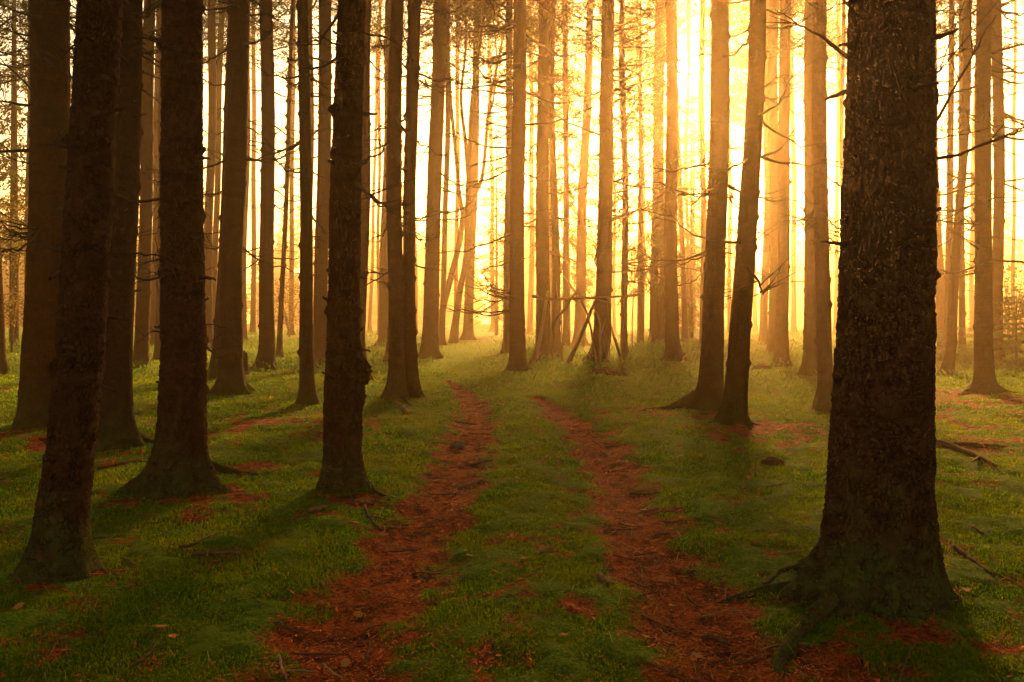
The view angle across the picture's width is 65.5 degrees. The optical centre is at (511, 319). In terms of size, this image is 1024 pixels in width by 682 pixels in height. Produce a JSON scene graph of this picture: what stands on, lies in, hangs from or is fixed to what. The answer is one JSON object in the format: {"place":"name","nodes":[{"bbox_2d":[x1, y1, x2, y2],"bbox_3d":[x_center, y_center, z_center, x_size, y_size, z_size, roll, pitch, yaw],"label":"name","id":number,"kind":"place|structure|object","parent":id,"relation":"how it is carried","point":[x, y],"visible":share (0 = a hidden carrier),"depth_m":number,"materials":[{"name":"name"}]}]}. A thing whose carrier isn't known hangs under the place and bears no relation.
{"place":"outdoors","nodes":[
{"label":"outdoors","id":0,"kind":"place"},
{"bbox_2d":[0,323,1023,681],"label":"ground","id":1,"kind":"structure","parent":0,"point":[554,661],"depth_m":5.40,"materials":[{"name":"green plant"}]},
{"bbox_2d":[0,182,27,352],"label":"leafy sapling","id":2,"kind":"object","parent":1,"relation":"on","point":[12,315],"visible":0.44,"depth_m":20.92,"materials":[{"name":"plant"}]},
{"bbox_2d":[0,2,29,373],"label":"spruce tree","id":3,"kind":"object","parent":1,"relation":"on","point":[4,367],"visible":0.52,"depth_m":15.60,"materials":[{"name":"brown plant"}]},
{"bbox_2d":[0,0,75,346],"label":"young spruce","id":4,"kind":"object","parent":1,"relation":"on","point":[15,179],"visible":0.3,"depth_m":23.93,"materials":[{"name":"green plant"}]},
{"bbox_2d":[0,0,75,291],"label":"spruce tree","id":5,"kind":"object","parent":1,"relation":"on","point":[28,118],"visible":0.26,"depth_m":22.51,"materials":[{"name":"brown plant"}]},
{"bbox_2d":[0,0,159,431],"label":"spruce tree","id":6,"kind":"object","parent":1,"relation":"on","point":[49,87],"visible":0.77,"depth_m":9.24,"materials":[{"name":"brown plant"}]},
{"bbox_2d":[9,0,180,584],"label":"spruce tree","id":7,"kind":"object","parent":1,"relation":"on","point":[60,547],"visible":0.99,"depth_m":4.33,"materials":[{"name":"brown plant"}]},
{"bbox_2d":[36,0,207,451],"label":"spruce tree","id":8,"kind":"object","parent":1,"relation":"on","point":[118,425],"visible":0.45,"depth_m":8.03,"materials":[{"name":"brown plant"}]},
{"bbox_2d":[151,2,161,359],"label":"spruce tree","id":9,"kind":"object","parent":1,"relation":"on","point":[156,354],"visible":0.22,"depth_m":19.34,"materials":[{"name":"brown plant"}]},
{"bbox_2d":[133,0,215,368],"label":"spruce tree","id":10,"kind":"object","parent":1,"relation":"on","point":[141,351],"visible":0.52,"depth_m":16.77,"materials":[{"name":"brown plant"}]},
{"bbox_2d":[138,0,224,345],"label":"spruce tree","id":11,"kind":"object","parent":1,"relation":"on","point":[154,251],"visible":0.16,"depth_m":24.85,"materials":[{"name":"brown plant"}]},
{"bbox_2d":[110,0,258,500],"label":"spruce tree","id":12,"kind":"object","parent":1,"relation":"on","point":[180,464],"visible":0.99,"depth_m":6.18,"materials":[{"name":"brown plant"}]},
{"bbox_2d":[192,547,241,555],"bbox_3d":[-1.756,1.384,4.744,0.294,0.040,0.054,0,0,-5],"label":"fallen stick","id":13,"kind":"object","parent":1,"relation":"on","point":[219,552],"visible":1,"depth_m":4.74,"materials":[{"name":"brown wood"}]},
{"bbox_2d":[154,0,295,349],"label":"spruce tree","id":14,"kind":"object","parent":1,"relation":"on","point":[212,21],"visible":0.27,"depth_m":22.54,"materials":[{"name":"brown plant"}]},
{"bbox_2d":[142,0,327,396],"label":"spruce tree","id":15,"kind":"object","parent":1,"relation":"on","point":[231,377],"visible":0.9,"depth_m":12.45,"materials":[{"name":"brown plant"}]},
{"bbox_2d":[202,0,278,334],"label":"spruce tree","id":16,"kind":"object","parent":1,"relation":"on","point":[215,238],"visible":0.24,"depth_m":25.70,"materials":[{"name":"brown plant"}]},
{"bbox_2d":[203,1,281,379],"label":"spruce tree","id":17,"kind":"object","parent":1,"relation":"on","point":[212,371],"visible":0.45,"depth_m":14.81,"materials":[{"name":"brown plant"}]},
{"bbox_2d":[225,7,283,333],"bbox_3d":[-11.721,-8.645,36.002,3.126,19.323,2.852,0,0,0],"label":"spruce tree","id":18,"kind":"object","parent":1,"relation":"on","point":[253,259],"visible":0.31,"depth_m":35.92,"materials":[{"name":"brown plant"}]},
{"bbox_2d":[203,0,317,341],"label":"spruce tree","id":19,"kind":"object","parent":1,"relation":"on","point":[244,300],"visible":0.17,"depth_m":26.93,"materials":[{"name":"brown plant"}]},
{"bbox_2d":[215,0,324,370],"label":"spruce tree","id":20,"kind":"object","parent":1,"relation":"on","point":[266,345],"visible":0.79,"depth_m":16.87,"materials":[{"name":"brown plant"}]},
{"bbox_2d":[247,266,313,336],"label":"leafy sapling","id":21,"kind":"object","parent":1,"relation":"on","point":[287,300],"visible":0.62,"depth_m":30.92,"materials":[{"name":"brown plant"}]},
{"bbox_2d":[259,0,314,357],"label":"spruce tree","id":22,"kind":"object","parent":1,"relation":"on","point":[279,345],"visible":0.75,"depth_m":19.77,"materials":[{"name":"brown plant"}]},
{"bbox_2d":[204,0,373,406],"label":"spruce tree","id":23,"kind":"object","parent":1,"relation":"on","point":[307,394],"visible":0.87,"depth_m":11.34,"materials":[{"name":"brown plant"}]},
{"bbox_2d":[274,0,314,334],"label":"spruce tree","id":24,"kind":"object","parent":1,"relation":"on","point":[291,219],"visible":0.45,"depth_m":33.95,"materials":[{"name":"brown plant"}]},
{"bbox_2d":[275,0,336,367],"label":"spruce tree","id":25,"kind":"object","parent":1,"relation":"on","point":[320,263],"visible":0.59,"depth_m":17.34,"materials":[{"name":"brown plant"}]},
{"bbox_2d":[250,0,385,206],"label":"spruce tree","id":26,"kind":"object","parent":1,"relation":"on","point":[310,5],"visible":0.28,"depth_m":22.58,"materials":[{"name":"brown plant"}]},
{"bbox_2d":[283,0,405,379],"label":"spruce tree","id":27,"kind":"object","parent":1,"relation":"on","point":[365,203],"visible":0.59,"depth_m":14.42,"materials":[{"name":"brown plant"}]},
{"bbox_2d":[265,0,425,500],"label":"spruce tree","id":28,"kind":"object","parent":1,"relation":"on","point":[348,371],"visible":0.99,"depth_m":6.26,"materials":[{"name":"brown plant"}]},
{"bbox_2d":[367,19,384,332],"bbox_3d":[-6.718,-6.958,39.597,2.925,15.946,2.635,0,0,0],"label":"spruce tree","id":29,"kind":"object","parent":1,"relation":"on","point":[369,325],"visible":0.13,"depth_m":39.59,"materials":[{"name":"brown plant"}]},
{"bbox_2d":[332,0,432,345],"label":"spruce tree","id":30,"kind":"object","parent":1,"relation":"on","point":[383,310],"visible":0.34,"depth_m":24.48,"materials":[{"name":"brown plant"}]},
{"bbox_2d":[370,0,404,334],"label":"spruce tree","id":31,"kind":"object","parent":1,"relation":"on","point":[379,119],"visible":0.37,"depth_m":34.64,"materials":[{"name":"brown plant"}]},
{"bbox_2d":[371,31,447,361],"bbox_3d":[-2.432,-7.609,18.891,4.695,17.880,5.237,0,0,39],"label":"spruce tree","id":32,"kind":"object","parent":1,"relation":"on","point":[387,344],"visible":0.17,"depth_m":18.83,"materials":[{"name":"brown plant"}]},
{"bbox_2d":[362,0,466,406],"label":"spruce tree","id":33,"kind":"object","parent":1,"relation":"on","point":[395,388],"visible":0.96,"depth_m":11.82,"materials":[{"name":"brown plant"}]},
{"bbox_2d":[360,0,471,397],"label":"spruce tree","id":34,"kind":"object","parent":1,"relation":"on","point":[413,384],"visible":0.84,"depth_m":12.04,"materials":[{"name":"brown plant"}]},
{"bbox_2d":[402,1,432,332],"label":"spruce tree","id":35,"kind":"object","parent":1,"relation":"on","point":[416,288],"visible":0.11,"depth_m":37.97,"materials":[{"name":"brown plant"}]},
{"bbox_2d":[376,0,512,358],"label":"spruce tree","id":36,"kind":"object","parent":1,"relation":"on","point":[429,346],"visible":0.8,"depth_m":19.43,"materials":[{"name":"brown plant"}]},
{"bbox_2d":[432,6,468,333],"bbox_3d":[-2.337,-8.154,35.826,2.902,18.343,2.655,0,0,-13],"label":"spruce tree","id":37,"kind":"object","parent":1,"relation":"on","point":[457,119],"visible":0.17,"depth_m":35.84,"materials":[{"name":"brown plant"}]},
{"bbox_2d":[403,0,503,344],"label":"spruce tree","id":38,"kind":"object","parent":1,"relation":"on","point":[442,339],"visible":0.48,"depth_m":24.92,"materials":[{"name":"brown plant"}]},
{"bbox_2d":[402,0,513,342],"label":"crooked tree","id":39,"kind":"object","parent":1,"relation":"on","point":[454,334],"visible":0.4,"depth_m":26.42,"materials":[{"name":"brown plant"}]},
{"bbox_2d":[422,1,530,339],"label":"spruce tree","id":40,"kind":"object","parent":1,"relation":"on","point":[467,332],"visible":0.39,"depth_m":28.77,"materials":[{"name":"brown plant"}]},
{"bbox_2d":[404,0,562,322],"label":"crooked tree","id":41,"kind":"object","parent":1,"relation":"on","point":[453,267],"visible":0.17,"depth_m":27.42,"materials":[{"name":"brown plant"}]},
{"bbox_2d":[469,21,505,331],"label":"spruce tree","id":42,"kind":"object","parent":1,"relation":"on","point":[492,324],"visible":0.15,"depth_m":43.93,"materials":[{"name":"brown plant"}]},
{"bbox_2d":[474,126,505,334],"bbox_3d":[-0.643,-3.730,34.121,2.439,9.200,2.416,0,0,-12],"label":"young spruce","id":43,"kind":"object","parent":1,"relation":"on","point":[494,272],"visible":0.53,"depth_m":33.94,"materials":[{"name":"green plant"}]},
{"bbox_2d":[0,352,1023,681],"bbox_3d":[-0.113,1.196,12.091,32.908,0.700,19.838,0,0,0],"label":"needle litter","id":44,"kind":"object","parent":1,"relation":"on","point":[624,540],"visible":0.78,"depth_m":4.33,"materials":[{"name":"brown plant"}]},
{"bbox_2d":[0,187,1023,325],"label":"wood","id":45,"kind":"object","parent":1,"relation":"on","point":[590,263],"visible":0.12,"depth_m":98.19,"materials":[{"name":"yellow plant"}]},
{"bbox_2d":[1,326,1023,386],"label":"undergrowth","id":46,"kind":"object","parent":1,"relation":"on","point":[648,345],"visible":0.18,"depth_m":18.43,"materials":[{"name":"green plant"}]},
{"bbox_2d":[447,0,584,352],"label":"spruce tree","id":47,"kind":"object","parent":1,"relation":"on","point":[506,271],"visible":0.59,"depth_m":21.78,"materials":[{"name":"brown plant"}]},
{"bbox_2d":[415,0,621,371],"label":"spruce tree","id":48,"kind":"object","parent":1,"relation":"on","point":[517,360],"visible":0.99,"depth_m":16.61,"materials":[{"name":"brown plant"}]},
{"bbox_2d":[481,2,582,333],"bbox_3d":[0.906,-8.453,36.087,4.516,18.937,4.444,0,0,-26],"label":"spruce tree","id":49,"kind":"object","parent":1,"relation":"on","point":[530,330],"visible":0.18,"depth_m":35.93,"materials":[{"name":"brown plant"}]},
{"bbox_2d":[479,0,597,360],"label":"spruce tree","id":50,"kind":"object","parent":1,"relation":"on","point":[541,220],"visible":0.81,"depth_m":19.07,"materials":[{"name":"brown plant"}]},
{"bbox_2d":[535,290,548,359],"bbox_3d":[0.653,0.114,17.397,0.097,1.514,0.548,0,0,33],"label":"leaning stick","id":51,"kind":"object","parent":1,"relation":"on","point":[538,346],"visible":0.98,"depth_m":17.35,"materials":[{"name":"brown wood"}]},
{"bbox_2d":[494,0,597,357],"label":"spruce tree","id":52,"kind":"object","parent":1,"relation":"on","point":[556,274],"visible":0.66,"depth_m":19.78,"materials":[{"name":"brown plant"}]},
{"bbox_2d":[504,0,599,315],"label":"spruce tree","id":53,"kind":"object","parent":1,"relation":"on","point":[536,89],"visible":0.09,"depth_m":32.92,"materials":[{"name":"brown plant"}]},
{"bbox_2d":[524,0,614,338],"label":"young spruce","id":54,"kind":"object","parent":1,"relation":"on","point":[572,206],"visible":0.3,"depth_m":28.87,"materials":[{"name":"green plant"}]},
{"bbox_2d":[502,0,643,345],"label":"spruce tree","id":55,"kind":"object","parent":1,"relation":"on","point":[566,202],"visible":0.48,"depth_m":24.58,"materials":[{"name":"brown plant"}]},
{"bbox_2d":[562,274,597,362],"bbox_3d":[1.478,-0.029,17.396,0.852,1.946,0.073,0,0,28],"label":"leaning stick","id":56,"kind":"object","parent":1,"relation":"on","point":[592,338],"visible":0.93,"depth_m":17.28,"materials":[{"name":"brown wood"}]},
{"bbox_2d":[566,300,595,363],"bbox_3d":[1.517,0.267,17.402,0.712,1.399,0.098,0,0,-19],"label":"leaning stick","id":57,"kind":"object","parent":1,"relation":"on","point":[573,352],"visible":0.97,"depth_m":17.37,"materials":[{"name":"brown wood"}]},
{"bbox_2d":[526,0,654,345],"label":"spruce tree","id":58,"kind":"object","parent":1,"relation":"on","point":[581,279],"visible":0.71,"depth_m":24.45,"materials":[{"name":"brown plant"}]},
{"bbox_2d":[504,0,710,360],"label":"spruce tree","id":59,"kind":"object","parent":1,"relation":"on","point":[604,234],"visible":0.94,"depth_m":18.47,"materials":[{"name":"brown plant"}]},
{"bbox_2d":[532,283,638,305],"bbox_3d":[1.578,-0.544,17.206,2.329,0.522,0.448,0,0,5],"label":"wooden pole","id":60,"kind":"object","parent":59,"relation":"on","point":[573,298],"visible":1,"depth_m":17.29,"materials":[{"name":"brown wood"}]},
{"bbox_2d":[606,299,623,369],"bbox_3d":[2.255,0.351,17.007,0.123,1.607,0.901,0,0,-22],"label":"leaning stick","id":61,"kind":"object","parent":1,"relation":"on","point":[617,347],"visible":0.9,"depth_m":17.06,"materials":[{"name":"brown wood"}]},
{"bbox_2d":[578,0,652,333],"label":"spruce tree","id":62,"kind":"object","parent":1,"relation":"on","point":[595,66],"visible":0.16,"depth_m":36.00,"materials":[{"name":"brown plant"}]},
{"bbox_2d":[551,0,700,359],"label":"spruce tree","id":63,"kind":"object","parent":1,"relation":"on","point":[625,281],"visible":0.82,"depth_m":19.32,"materials":[{"name":"brown plant"}]},
{"bbox_2d":[598,0,666,329],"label":"spruce tree","id":64,"kind":"object","parent":1,"relation":"on","point":[644,196],"visible":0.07,"depth_m":37.93,"materials":[{"name":"brown plant"}]},
{"bbox_2d":[589,0,685,344],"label":"young spruce","id":65,"kind":"object","parent":1,"relation":"on","point":[638,109],"visible":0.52,"depth_m":25.41,"materials":[{"name":"green plant"}]},
{"bbox_2d":[627,0,690,342],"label":"spruce tree","id":66,"kind":"object","parent":1,"relation":"on","point":[654,329],"visible":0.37,"depth_m":25.98,"materials":[{"name":"brown plant"}]},
{"bbox_2d":[643,0,696,341],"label":"spruce tree","id":67,"kind":"object","parent":1,"relation":"on","point":[661,313],"visible":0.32,"depth_m":26.01,"materials":[{"name":"brown plant"}]},
{"bbox_2d":[632,0,735,361],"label":"spruce tree","id":68,"kind":"object","parent":1,"relation":"on","point":[673,348],"visible":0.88,"depth_m":19.09,"materials":[{"name":"brown plant"}]},
{"bbox_2d":[632,95,736,337],"bbox_3d":[6.977,-3.897,30.156,4.225,9.600,4.046,0,0,34],"label":"young spruce","id":69,"kind":"object","parent":1,"relation":"on","point":[691,286],"visible":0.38,"depth_m":29.93,"materials":[{"name":"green plant"}]},
{"bbox_2d":[677,84,697,340],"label":"spruce tree","id":70,"kind":"object","parent":1,"relation":"on","point":[684,328],"visible":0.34,"depth_m":27.86,"materials":[{"name":"brown plant"}]},
{"bbox_2d":[645,0,739,333],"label":"spruce tree","id":71,"kind":"object","parent":1,"relation":"on","point":[687,13],"visible":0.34,"depth_m":36.33,"materials":[{"name":"brown plant"}]},
{"bbox_2d":[677,81,708,329],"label":"young spruce","id":72,"kind":"object","parent":1,"relation":"on","point":[696,228],"visible":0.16,"depth_m":41.91,"materials":[{"name":"green plant"}]},
{"bbox_2d":[664,0,735,347],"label":"spruce tree","id":73,"kind":"object","parent":1,"relation":"on","point":[702,142],"visible":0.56,"depth_m":23.39,"materials":[{"name":"brown plant"}]},
{"bbox_2d":[619,0,803,411],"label":"spruce tree","id":74,"kind":"object","parent":1,"relation":"on","point":[706,394],"visible":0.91,"depth_m":10.75,"materials":[{"name":"brown plant"}]},
{"bbox_2d":[683,1,747,171],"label":"spruce tree","id":75,"kind":"object","parent":1,"relation":"on","point":[733,144],"visible":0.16,"depth_m":39.72,"materials":[{"name":"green plant"}]},
{"bbox_2d":[682,0,749,332],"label":"spruce tree","id":76,"kind":"object","parent":1,"relation":"on","point":[739,84],"visible":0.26,"depth_m":35.93,"materials":[{"name":"brown plant"}]},
{"bbox_2d":[641,0,842,426],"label":"spruce tree","id":77,"kind":"object","parent":1,"relation":"on","point":[733,408],"visible":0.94,"depth_m":9.62,"materials":[{"name":"brown plant"}]},
{"bbox_2d":[730,1,778,331],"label":"spruce tree","id":78,"kind":"object","parent":1,"relation":"on","point":[755,320],"visible":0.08,"depth_m":41.88,"materials":[{"name":"brown plant"}]},
{"bbox_2d":[708,0,803,344],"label":"spruce tree","id":79,"kind":"object","parent":1,"relation":"on","point":[763,328],"visible":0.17,"depth_m":24.80,"materials":[{"name":"brown plant"}]},
{"bbox_2d":[761,456,784,465],"bbox_3d":[2.447,1.337,7.469,0.198,0.107,0.160,0,0,31],"label":"soil clump","id":80,"kind":"object","parent":1,"relation":"on","point":[773,460],"visible":0.71,"depth_m":7.42,"materials":[{"name":"brown soil"}]},
{"bbox_2d":[744,0,803,366],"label":"spruce tree","id":81,"kind":"object","parent":1,"relation":"on","point":[781,348],"visible":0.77,"depth_m":17.38,"materials":[{"name":"brown plant"}]},
{"bbox_2d":[729,0,829,355],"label":"spruce tree","id":82,"kind":"object","parent":1,"relation":"on","point":[772,63],"visible":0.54,"depth_m":20.62,"materials":[{"name":"brown plant"}]},
{"bbox_2d":[744,0,838,334],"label":"spruce tree","id":83,"kind":"object","parent":1,"relation":"on","point":[793,327],"visible":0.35,"depth_m":34.91,"materials":[{"name":"brown plant"}]},
{"bbox_2d":[745,0,846,376],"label":"spruce tree","id":84,"kind":"object","parent":1,"relation":"on","point":[809,362],"visible":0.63,"depth_m":15.45,"materials":[{"name":"brown plant"}]},
{"bbox_2d":[773,0,846,412],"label":"spruce tree","id":85,"kind":"object","parent":1,"relation":"on","point":[819,216],"visible":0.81,"depth_m":10.51,"materials":[{"name":"brown plant"}]},
{"bbox_2d":[792,0,847,239],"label":"spruce tree","id":86,"kind":"object","parent":1,"relation":"on","point":[843,39],"visible":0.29,"depth_m":24.26,"materials":[{"name":"brown plant"}]},
{"bbox_2d":[794,0,847,333],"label":"spruce tree","id":87,"kind":"object","parent":1,"relation":"on","point":[837,83],"visible":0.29,"depth_m":33.98,"materials":[{"name":"brown plant"}]},
{"bbox_2d":[713,0,1023,673],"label":"spruce tree","id":88,"kind":"object","parent":1,"relation":"on","point":[876,549],"visible":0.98,"depth_m":4.01,"materials":[{"name":"brown plant"}]},
{"bbox_2d":[936,327,963,360],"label":"young spruce","id":89,"kind":"object","parent":1,"relation":"on","point":[939,338],"visible":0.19,"depth_m":18.82,"materials":[{"name":"green plant"}]},
{"bbox_2d":[935,0,991,345],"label":"spruce tree","id":90,"kind":"object","parent":1,"relation":"on","point":[940,293],"visible":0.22,"depth_m":20.54,"materials":[{"name":"brown plant"}]},
{"bbox_2d":[936,0,991,360],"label":"spruce tree","id":91,"kind":"object","parent":1,"relation":"on","point":[950,143],"visible":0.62,"depth_m":18.64,"materials":[{"name":"brown plant"}]},
{"bbox_2d":[936,439,1002,473],"bbox_3d":[4.364,1.294,7.775,0.260,0.123,1.657,0,0,7],"label":"fallen branch","id":92,"kind":"object","parent":1,"relation":"on","point":[952,446],"visible":0.78,"depth_m":7.79,"materials":[{"name":"brown wood"}]},
{"bbox_2d":[946,3,1006,333],"bbox_3d":[22.179,-9.117,38.035,2.699,20.279,3.124,0,0,0],"label":"spruce tree","id":93,"kind":"object","parent":1,"relation":"on","point":[971,280],"visible":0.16,"depth_m":37.95,"materials":[{"name":"brown plant"}]},
{"bbox_2d":[936,0,1018,375],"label":"spruce tree","id":94,"kind":"object","parent":1,"relation":"on","point":[948,361],"visible":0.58,"depth_m":15.56,"materials":[{"name":"brown plant"}]},
{"bbox_2d":[935,0,1023,355],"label":"spruce tree","id":95,"kind":"object","parent":1,"relation":"on","point":[962,314],"visible":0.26,"depth_m":19.93,"materials":[{"name":"brown plant"}]},
{"bbox_2d":[936,0,1023,395],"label":"spruce tree","id":96,"kind":"object","parent":1,"relation":"on","point":[984,380],"visible":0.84,"depth_m":12.82,"materials":[{"name":"brown plant"}]},
{"bbox_2d":[951,543,1009,580],"bbox_3d":[2.680,1.398,4.601,0.096,0.043,0.624,0,0,2],"label":"fallen stick","id":97,"kind":"object","parent":1,"relation":"on","point":[955,547],"visible":1,"depth_m":4.63,"materials":[{"name":"brown wood"}]},
{"bbox_2d":[954,0,1023,364],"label":"spruce tree","id":98,"kind":"object","parent":1,"relation":"on","point":[998,96],"visible":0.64,"depth_m":17.52,"materials":[{"name":"plant"}]},
{"bbox_2d":[955,288,1023,366],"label":"young spruce","id":99,"kind":"object","parent":1,"relation":"on","point":[1011,343],"visible":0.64,"depth_m":17.35,"materials":[{"name":"green plant"}]},
{"bbox_2d":[965,240,1023,351],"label":"leafy sapling","id":100,"kind":"object","parent":1,"relation":"on","point":[1007,285],"visible":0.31,"depth_m":20.85,"materials":[{"name":"brown plant"}]},
{"bbox_2d":[1003,0,1023,321],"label":"spruce tree","id":101,"kind":"object","parent":1,"relation":"on","point":[1013,148],"visible":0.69,"depth_m":36.02,"materials":[{"name":"plant"}]},
{"bbox_2d":[0,0,1023,323],"label":"sky","id":102,"kind":"structure","parent":0,"point":[280,88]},
{"bbox_2d":[235,380,886,681],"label":"dirt track","id":103,"kind":"structure","parent":0,"point":[615,479],"depth_m":4.41,"materials":[{"name":"brown soil"}]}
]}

